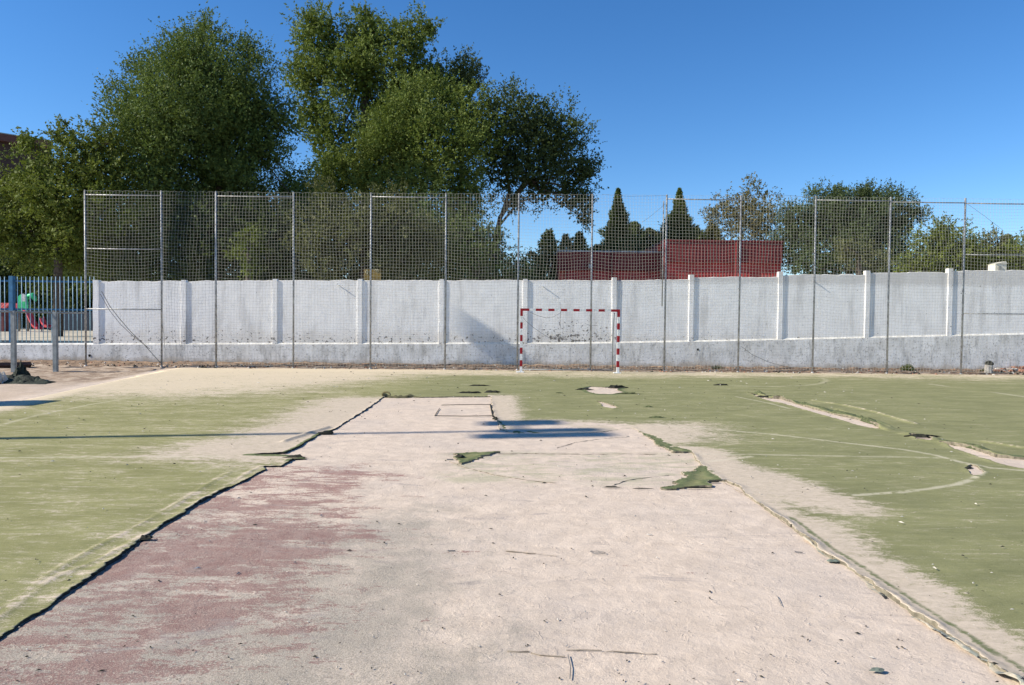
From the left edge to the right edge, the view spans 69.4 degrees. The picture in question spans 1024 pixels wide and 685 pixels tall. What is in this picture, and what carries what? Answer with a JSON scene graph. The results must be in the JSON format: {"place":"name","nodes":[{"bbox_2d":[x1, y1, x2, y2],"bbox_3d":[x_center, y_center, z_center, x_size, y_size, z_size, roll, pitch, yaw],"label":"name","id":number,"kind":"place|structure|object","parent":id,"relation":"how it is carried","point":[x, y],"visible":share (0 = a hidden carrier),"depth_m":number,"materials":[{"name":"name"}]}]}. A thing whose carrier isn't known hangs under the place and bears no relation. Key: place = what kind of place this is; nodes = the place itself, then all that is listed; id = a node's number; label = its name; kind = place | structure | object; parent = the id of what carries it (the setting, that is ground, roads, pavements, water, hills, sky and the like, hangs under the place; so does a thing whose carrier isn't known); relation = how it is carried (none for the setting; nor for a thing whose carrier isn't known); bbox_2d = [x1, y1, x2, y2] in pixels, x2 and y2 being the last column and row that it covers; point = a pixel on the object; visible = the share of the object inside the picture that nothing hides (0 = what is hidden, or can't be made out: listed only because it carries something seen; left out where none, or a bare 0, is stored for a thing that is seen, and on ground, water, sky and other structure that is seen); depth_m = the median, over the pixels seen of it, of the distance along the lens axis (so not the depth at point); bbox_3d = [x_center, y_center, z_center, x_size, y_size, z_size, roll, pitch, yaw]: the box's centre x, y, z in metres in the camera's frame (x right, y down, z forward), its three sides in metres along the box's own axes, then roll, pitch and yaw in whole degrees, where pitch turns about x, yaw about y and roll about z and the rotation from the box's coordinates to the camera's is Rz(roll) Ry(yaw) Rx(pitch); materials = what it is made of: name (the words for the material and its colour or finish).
{"place":"outdoors","nodes":[
{"label":"outdoors","id":0,"kind":"place"},
{"bbox_2d":[0,362,31,367],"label":"timber beam","id":1,"kind":"structure","parent":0,"point":[8,364],"depth_m":23.55,"materials":[{"name":"brown wood"}]},
{"bbox_2d":[0,132,52,327],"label":"brown building","id":2,"kind":"structure","parent":0,"point":[6,139],"depth_m":59.85,"materials":[{"name":"brick"}]},
{"bbox_2d":[16,293,42,330],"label":"play tower","id":3,"kind":"structure","parent":0,"point":[27,297],"depth_m":45.55,"materials":[{"name":"green paint"}]},
{"bbox_2d":[0,328,92,342],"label":"ground","id":4,"kind":"structure","parent":0,"point":[23,331],"depth_m":32.33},
{"bbox_2d":[1,303,8,331],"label":"play cabin","id":5,"kind":"object","parent":4,"relation":"on","point":[5,326],"visible":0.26,"depth_m":43.73,"materials":[{"name":"red plastic"}]},
{"bbox_2d":[39,317,50,330],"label":"slide","id":6,"kind":"object","parent":4,"relation":"on","point":[41,321],"visible":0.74,"depth_m":45.63,"materials":[{"name":"red plastic"}]},
{"bbox_2d":[0,235,94,328],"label":"dark hedge","id":7,"kind":"object","parent":4,"relation":"on","point":[6,273],"visible":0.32,"depth_m":53.53,"materials":[{"name":"green plant"}]},
{"bbox_2d":[0,112,154,336],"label":"leafy tree","id":8,"kind":"object","parent":4,"relation":"on","point":[56,213],"visible":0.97,"depth_m":32.53,"materials":[{"name":"green plant"}]},
{"bbox_2d":[43,176,353,296],"bbox_3d":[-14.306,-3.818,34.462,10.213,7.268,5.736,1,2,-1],"label":"dark hedge","id":9,"kind":"object","parent":4,"relation":"on","point":[189,250],"visible":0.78,"depth_m":33.73,"materials":[{"name":"green plant"}]},
{"bbox_2d":[63,0,336,237],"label":"leafy tree","id":10,"kind":"object","parent":4,"relation":"on","point":[212,119],"visible":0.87,"depth_m":34.88,"materials":[{"name":"green plant"}]},
{"bbox_2d":[130,265,346,281],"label":"dark hedge","id":11,"kind":"object","parent":4,"relation":"on","point":[225,276],"visible":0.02,"depth_m":47.20,"materials":[{"name":"green plant"}]},
{"bbox_2d":[221,222,271,279],"bbox_3d":[-11.438,-2.650,31.820,2.181,5.119,1.521,1,2,-1],"label":"light bush","id":12,"kind":"object","parent":4,"relation":"on","point":[247,256],"visible":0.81,"depth_m":31.62,"materials":[{"name":"green plant"}]},
{"bbox_2d":[275,0,458,209],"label":"leafy tree","id":13,"kind":"object","parent":4,"relation":"on","point":[365,64],"visible":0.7,"depth_m":45.29,"materials":[{"name":"green plant"}]},
{"bbox_2d":[279,170,461,280],"bbox_3d":[-6.122,-3.766,32.764,7.992,7.416,4.694,1,2,-1],"label":"olive shrub","id":14,"kind":"object","parent":4,"relation":"on","point":[354,226],"visible":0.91,"depth_m":32.17,"materials":[{"name":"green plant"}]},
{"bbox_2d":[365,269,380,280],"bbox_3d":[-5.192,-1.345,27.521,0.646,2.759,0.107,1,2,-1],"label":"yellow board","id":15,"kind":"object","parent":4,"relation":"on","point":[376,274],"visible":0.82,"depth_m":27.46,"materials":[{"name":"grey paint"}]},
{"bbox_2d":[282,59,514,279],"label":"leafy tree","id":16,"kind":"object","parent":4,"relation":"on","point":[396,154],"visible":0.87,"depth_m":40.26,"materials":[{"name":"green plant"}]},
{"bbox_2d":[301,190,504,280],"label":"dark hedge","id":17,"kind":"object","parent":4,"relation":"on","point":[357,276],"visible":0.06,"depth_m":45.07,"materials":[{"name":"green plant"}]},
{"bbox_2d":[336,257,521,280],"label":"dark hedge","id":18,"kind":"object","parent":4,"relation":"on","point":[513,278],"visible":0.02,"depth_m":47.64,"materials":[{"name":"green plant"}]},
{"bbox_2d":[439,42,491,176],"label":"leafy tree","id":19,"kind":"object","parent":4,"relation":"on","point":[468,73],"visible":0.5,"depth_m":47.80,"materials":[{"name":"green plant"}]},
{"bbox_2d":[403,173,536,280],"bbox_3d":[-2.128,-4.064,35.224,6.754,7.950,4.898,1,2,-1],"label":"shrub","id":20,"kind":"object","parent":4,"relation":"on","point":[479,261],"visible":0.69,"depth_m":35.00,"materials":[{"name":"green plant"}]},
{"bbox_2d":[519,250,554,279],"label":"cypress tree","id":21,"kind":"object","parent":4,"relation":"on","point":[537,269],"visible":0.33,"depth_m":43.64,"materials":[{"name":"green plant"}]},
{"bbox_2d":[470,72,610,279],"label":"leaning tree","id":22,"kind":"object","parent":4,"relation":"on","point":[529,134],"visible":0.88,"depth_m":42.77,"materials":[{"name":"green plant"}]},
{"bbox_2d":[534,228,560,279],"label":"cypress tree","id":23,"kind":"object","parent":4,"relation":"on","point":[544,250],"visible":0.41,"depth_m":45.55,"materials":[{"name":"green plant"}]},
{"bbox_2d":[558,233,574,249],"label":"cypress tree","id":24,"kind":"object","parent":4,"relation":"on","point":[565,243],"visible":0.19,"depth_m":49.71,"materials":[{"name":"green plant"}]},
{"bbox_2d":[570,231,590,250],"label":"cypress tree","id":25,"kind":"object","parent":4,"relation":"on","point":[579,234],"visible":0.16,"depth_m":49.72,"materials":[{"name":"green plant"}]},
{"bbox_2d":[589,187,646,250],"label":"cypress tree","id":26,"kind":"object","parent":4,"relation":"on","point":[613,239],"visible":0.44,"depth_m":51.40,"materials":[{"name":"green plant"}]},
{"bbox_2d":[629,221,650,249],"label":"cypress tree","id":27,"kind":"object","parent":4,"relation":"on","point":[635,228],"visible":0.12,"depth_m":53.53,"materials":[{"name":"green plant"}]},
{"bbox_2d":[643,227,658,246],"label":"cypress tree","id":28,"kind":"object","parent":4,"relation":"on","point":[648,230],"visible":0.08,"depth_m":54.54,"materials":[{"name":"green plant"}]},
{"bbox_2d":[551,239,783,280],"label":"red building","id":29,"kind":"structure","parent":4,"relation":"on","point":[695,258],"depth_m":42.08,"materials":[{"name":"metal"}]},
{"bbox_2d":[650,187,699,244],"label":"cypress tree","id":30,"kind":"object","parent":4,"relation":"on","point":[678,222],"visible":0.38,"depth_m":51.45,"materials":[{"name":"green plant"}]},
{"bbox_2d":[694,224,708,239],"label":"cypress tree","id":31,"kind":"object","parent":4,"relation":"on","point":[700,234],"visible":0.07,"depth_m":53.60,"materials":[{"name":"green plant"}]},
{"bbox_2d":[704,226,723,239],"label":"cypress tree","id":32,"kind":"object","parent":4,"relation":"on","point":[709,237],"visible":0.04,"depth_m":54.60,"materials":[{"name":"green plant"}]},
{"bbox_2d":[697,171,786,246],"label":"autumn tree","id":33,"kind":"object","parent":4,"relation":"on","point":[756,223],"visible":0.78,"depth_m":49.49,"materials":[{"name":"green plant"}]},
{"bbox_2d":[766,175,934,274],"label":"willow tree","id":34,"kind":"object","parent":4,"relation":"on","point":[873,221],"visible":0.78,"depth_m":44.02,"materials":[{"name":"green plant"}]},
{"bbox_2d":[781,231,922,274],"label":"dark hedge","id":35,"kind":"object","parent":4,"relation":"on","point":[809,262],"visible":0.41,"depth_m":41.75,"materials":[{"name":"green plant"}]},
{"bbox_2d":[825,230,901,274],"bbox_3d":[17.990,-2.851,38.095,3.556,5.792,2.582,1,2,15],"label":"olive bush","id":36,"kind":"object","parent":4,"relation":"on","point":[849,249],"visible":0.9,"depth_m":37.82,"materials":[{"name":"green plant"}]},
{"bbox_2d":[887,211,1000,272],"bbox_3d":[23.398,-3.586,40.245,5.542,7.249,4.193,1,2,22],"label":"round tree","id":37,"kind":"object","parent":4,"relation":"on","point":[933,240],"visible":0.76,"depth_m":39.66,"materials":[{"name":"green plant"}]},
{"bbox_2d":[960,222,1021,269],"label":"round tree","id":38,"kind":"object","parent":4,"relation":"on","point":[1004,239],"visible":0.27,"depth_m":41.66,"materials":[{"name":"green plant"}]},
{"bbox_2d":[988,261,1006,270],"bbox_3d":[21.931,-1.754,33.510,0.555,3.804,0.590,1,2,-1],"label":"cream hut","id":39,"kind":"object","parent":4,"relation":"on","point":[999,266],"visible":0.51,"depth_m":33.21,"materials":[{"name":"white"}]},
{"bbox_2d":[994,227,1023,269],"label":"round tree","id":40,"kind":"object","parent":4,"relation":"on","point":[1018,263],"visible":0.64,"depth_m":39.81,"materials":[{"name":"green plant"}]},
{"bbox_2d":[48,311,92,330],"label":"garden wall","id":41,"kind":"structure","parent":0,"point":[72,322],"depth_m":49.60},
{"bbox_2d":[0,364,1023,684],"bbox_3d":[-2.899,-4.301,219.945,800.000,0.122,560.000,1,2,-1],"label":"ground","id":42,"kind":"structure","parent":0,"point":[270,612],"depth_m":4.54,"materials":[{"name":"beige concrete"}]},
{"bbox_2d":[0,371,7,383],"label":"rock","id":43,"kind":"object","parent":42,"relation":"on","point":[3,377],"visible":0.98,"depth_m":17.94,"materials":[{"name":"stone"}]},
{"bbox_2d":[11,360,30,375],"bbox_3d":[-12.706,0.694,19.095,0.521,0.541,0.500,1,2,-1],"label":"black bag","id":44,"kind":"object","parent":42,"relation":"on","point":[21,369],"visible":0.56,"depth_m":19.03,"materials":[{"name":"black plastic"}]},
{"bbox_2d":[0,375,55,383],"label":"turf heap","id":45,"kind":"object","parent":42,"relation":"on","point":[22,379],"visible":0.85,"depth_m":18.04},
{"bbox_2d":[0,311,84,371],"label":"handrail fence","id":46,"kind":"object","parent":42,"relation":"on","point":[13,325],"visible":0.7,"depth_m":21.90,"materials":[{"name":"grey metal"}]},
{"bbox_2d":[0,484,237,639],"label":"frayed turf edge","id":47,"kind":"object","parent":42,"relation":"on","point":[83,584],"visible":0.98,"depth_m":4.35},
{"bbox_2d":[318,430,333,433],"bbox_3d":[-2.627,1.261,10.438,0.226,0.047,0.121,1,2,-1],"label":"turf scrap","id":48,"kind":"object","parent":42,"relation":"on","point":[327,432],"visible":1,"depth_m":10.39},
{"bbox_2d":[383,393,423,397],"bbox_3d":[-1.577,1.116,15.701,2.285,0.100,0.238,0,2,-8],"label":"lifted turf edge","id":49,"kind":"object","parent":42,"relation":"on","point":[385,395],"visible":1,"depth_m":15.54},
{"bbox_2d":[434,404,493,416],"bbox_3d":[-0.832,1.221,13.443,1.021,0.025,1.834,1,2,-1],"label":"patch outline","id":50,"kind":"object","parent":42,"relation":"on","point":[492,415],"visible":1,"depth_m":13.57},
{"bbox_2d":[0,359,1019,374],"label":"dirt bank","id":51,"kind":"structure","parent":42,"relation":"on","point":[551,366],"depth_m":25.64,"materials":[{"name":"brown soil"}]},
{"bbox_2d":[0,371,1020,684],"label":"litter","id":52,"kind":"object","parent":42,"relation":"on","point":[538,497],"visible":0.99,"depth_m":5.81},
{"bbox_2d":[0,368,1023,684],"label":"turf","id":53,"kind":"structure","parent":42,"relation":"on","point":[214,434],"depth_m":9.04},
{"bbox_2d":[139,535,152,539],"bbox_3d":[-2.658,1.404,5.354,0.111,0.030,0.060,1,2,-1],"label":"turf scrap","id":54,"kind":"object","parent":53,"relation":"on","point":[144,537],"visible":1,"depth_m":5.34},
{"bbox_2d":[282,454,307,457],"bbox_3d":[-2.518,1.315,8.583,0.300,0.040,0.058,1,2,-1],"label":"turf scrap","id":55,"kind":"object","parent":53,"relation":"on","point":[294,456],"visible":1,"depth_m":8.57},
{"bbox_2d":[459,391,480,392],"bbox_3d":[-0.977,1.114,16.614,0.606,0.045,0.082,1,2,-1],"label":"turf scrap","id":56,"kind":"object","parent":53,"relation":"on","point":[470,392],"visible":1,"depth_m":16.59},
{"bbox_2d":[484,390,499,392],"bbox_3d":[-0.446,1.110,16.815,0.397,0.052,0.121,1,2,-1],"label":"turf scrap","id":57,"kind":"object","parent":53,"relation":"on","point":[491,391],"visible":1,"depth_m":16.80,"materials":[{"name":"green plastic"}]},
{"bbox_2d":[516,307,620,372],"bbox_3d":[1.827,-0.173,24.221,3.385,2.294,1.018,1,2,-1],"label":"handball goal","id":58,"kind":"object","parent":53,"relation":"on","point":[580,310],"visible":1,"depth_m":23.78,"materials":[{"name":"red metal"}]},
{"bbox_2d":[608,385,627,387],"bbox_3d":[2.643,1.085,18.374,0.543,0.081,0.210,1,2,-1],"label":"turf scrap","id":59,"kind":"object","parent":53,"relation":"on","point":[616,386],"visible":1,"depth_m":18.33,"materials":[{"name":"plastic"}]},
{"bbox_2d":[616,392,637,393],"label":"turf scrap","id":60,"kind":"object","parent":53,"relation":"on","point":[627,393],"visible":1,"depth_m":16.81,"materials":[{"name":"green plastic"}]},
{"bbox_2d":[754,391,877,426],"bbox_3d":[5.915,1.228,14.385,0.449,0.095,5.715,1,2,-1],"label":"lifted seam edge","id":61,"kind":"object","parent":53,"relation":"on","point":[864,419],"visible":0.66,"depth_m":13.20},
{"bbox_2d":[904,434,939,436],"bbox_3d":[5.938,1.342,10.679,0.558,0.045,0.079,1,2,-1],"label":"turf scrap","id":62,"kind":"object","parent":53,"relation":"on","point":[920,435],"visible":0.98,"depth_m":10.68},
{"bbox_2d":[939,439,1023,456],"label":"lifted seam edge","id":63,"kind":"object","parent":53,"relation":"on","point":[979,446],"visible":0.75,"depth_m":9.72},
{"bbox_2d":[0,268,1023,369],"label":"boundary wall","id":64,"kind":"structure","parent":42,"relation":"on","point":[114,339],"depth_m":26.45,"materials":[{"name":"concrete"}]},
{"bbox_2d":[0,276,92,342],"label":"blue fence","id":65,"kind":"object","parent":64,"relation":"on","point":[11,280],"visible":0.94,"depth_m":26.37,"materials":[{"name":"metal"}]},
{"bbox_2d":[25,360,1023,374],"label":"debris","id":66,"kind":"object","parent":42,"relation":"on","point":[666,370],"visible":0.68,"depth_m":25.06,"materials":[{"name":"stone"}]},
{"bbox_2d":[84,190,1023,373],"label":"ball stop fence","id":67,"kind":"object","parent":42,"relation":"on","point":[517,265],"visible":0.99,"depth_m":24.72,"materials":[{"name":"metal"}]},
{"bbox_2d":[449,437,799,656],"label":"cracks","id":68,"kind":"object","parent":42,"relation":"on","point":[553,555],"visible":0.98,"depth_m":5.17,"materials":[{"name":"grey concrete"}]},
{"bbox_2d":[684,486,709,487],"bbox_3d":[1.796,1.406,7.191,0.299,0.018,0.018,1,2,0],"label":"turf scrap","id":69,"kind":"object","parent":42,"relation":"on","point":[695,487],"visible":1,"depth_m":7.18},
{"bbox_2d":[826,559,839,561],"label":"turf scrap","id":70,"kind":"object","parent":42,"relation":"on","point":[832,560],"visible":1,"depth_m":4.99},
{"bbox_2d":[869,667,884,671],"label":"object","id":71,"kind":"object","parent":42,"relation":"on","point":[877,669],"visible":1,"depth_m":3.41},
{"bbox_2d":[900,364,914,370],"bbox_3d":[13.788,0.888,25.816,0.596,0.347,0.401,1,2,-1],"label":"weed plant","id":72,"kind":"object","parent":42,"relation":"on","point":[907,367],"visible":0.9,"depth_m":25.77,"materials":[{"name":"green plant"}]},
{"bbox_2d":[803,536,1023,684],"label":"curled turf edge","id":73,"kind":"object","parent":42,"relation":"on","point":[993,668],"visible":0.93,"depth_m":3.72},
{"bbox_2d":[984,360,993,372],"bbox_3d":[16.405,0.851,25.451,0.286,0.474,0.272,1,2,22],"label":"stone stump","id":74,"kind":"object","parent":42,"relation":"on","point":[989,364],"visible":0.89,"depth_m":25.36,"materials":[{"name":"white stone"}]},
{"bbox_2d":[993,366,1023,371],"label":"brick rubble","id":75,"kind":"object","parent":42,"relation":"on","point":[1017,368],"visible":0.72,"depth_m":25.95,"materials":[{"name":"stone"}]},
{"bbox_2d":[0,0,1023,278],"label":"sky","id":76,"kind":"structure","parent":0,"point":[699,97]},
{"bbox_2d":[984,234,1015,267],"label":"cypress tree","id":77,"kind":"object","parent":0,"point":[1010,235],"visible":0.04,"depth_m":52.06,"materials":[{"name":"green plant"}]}
]}

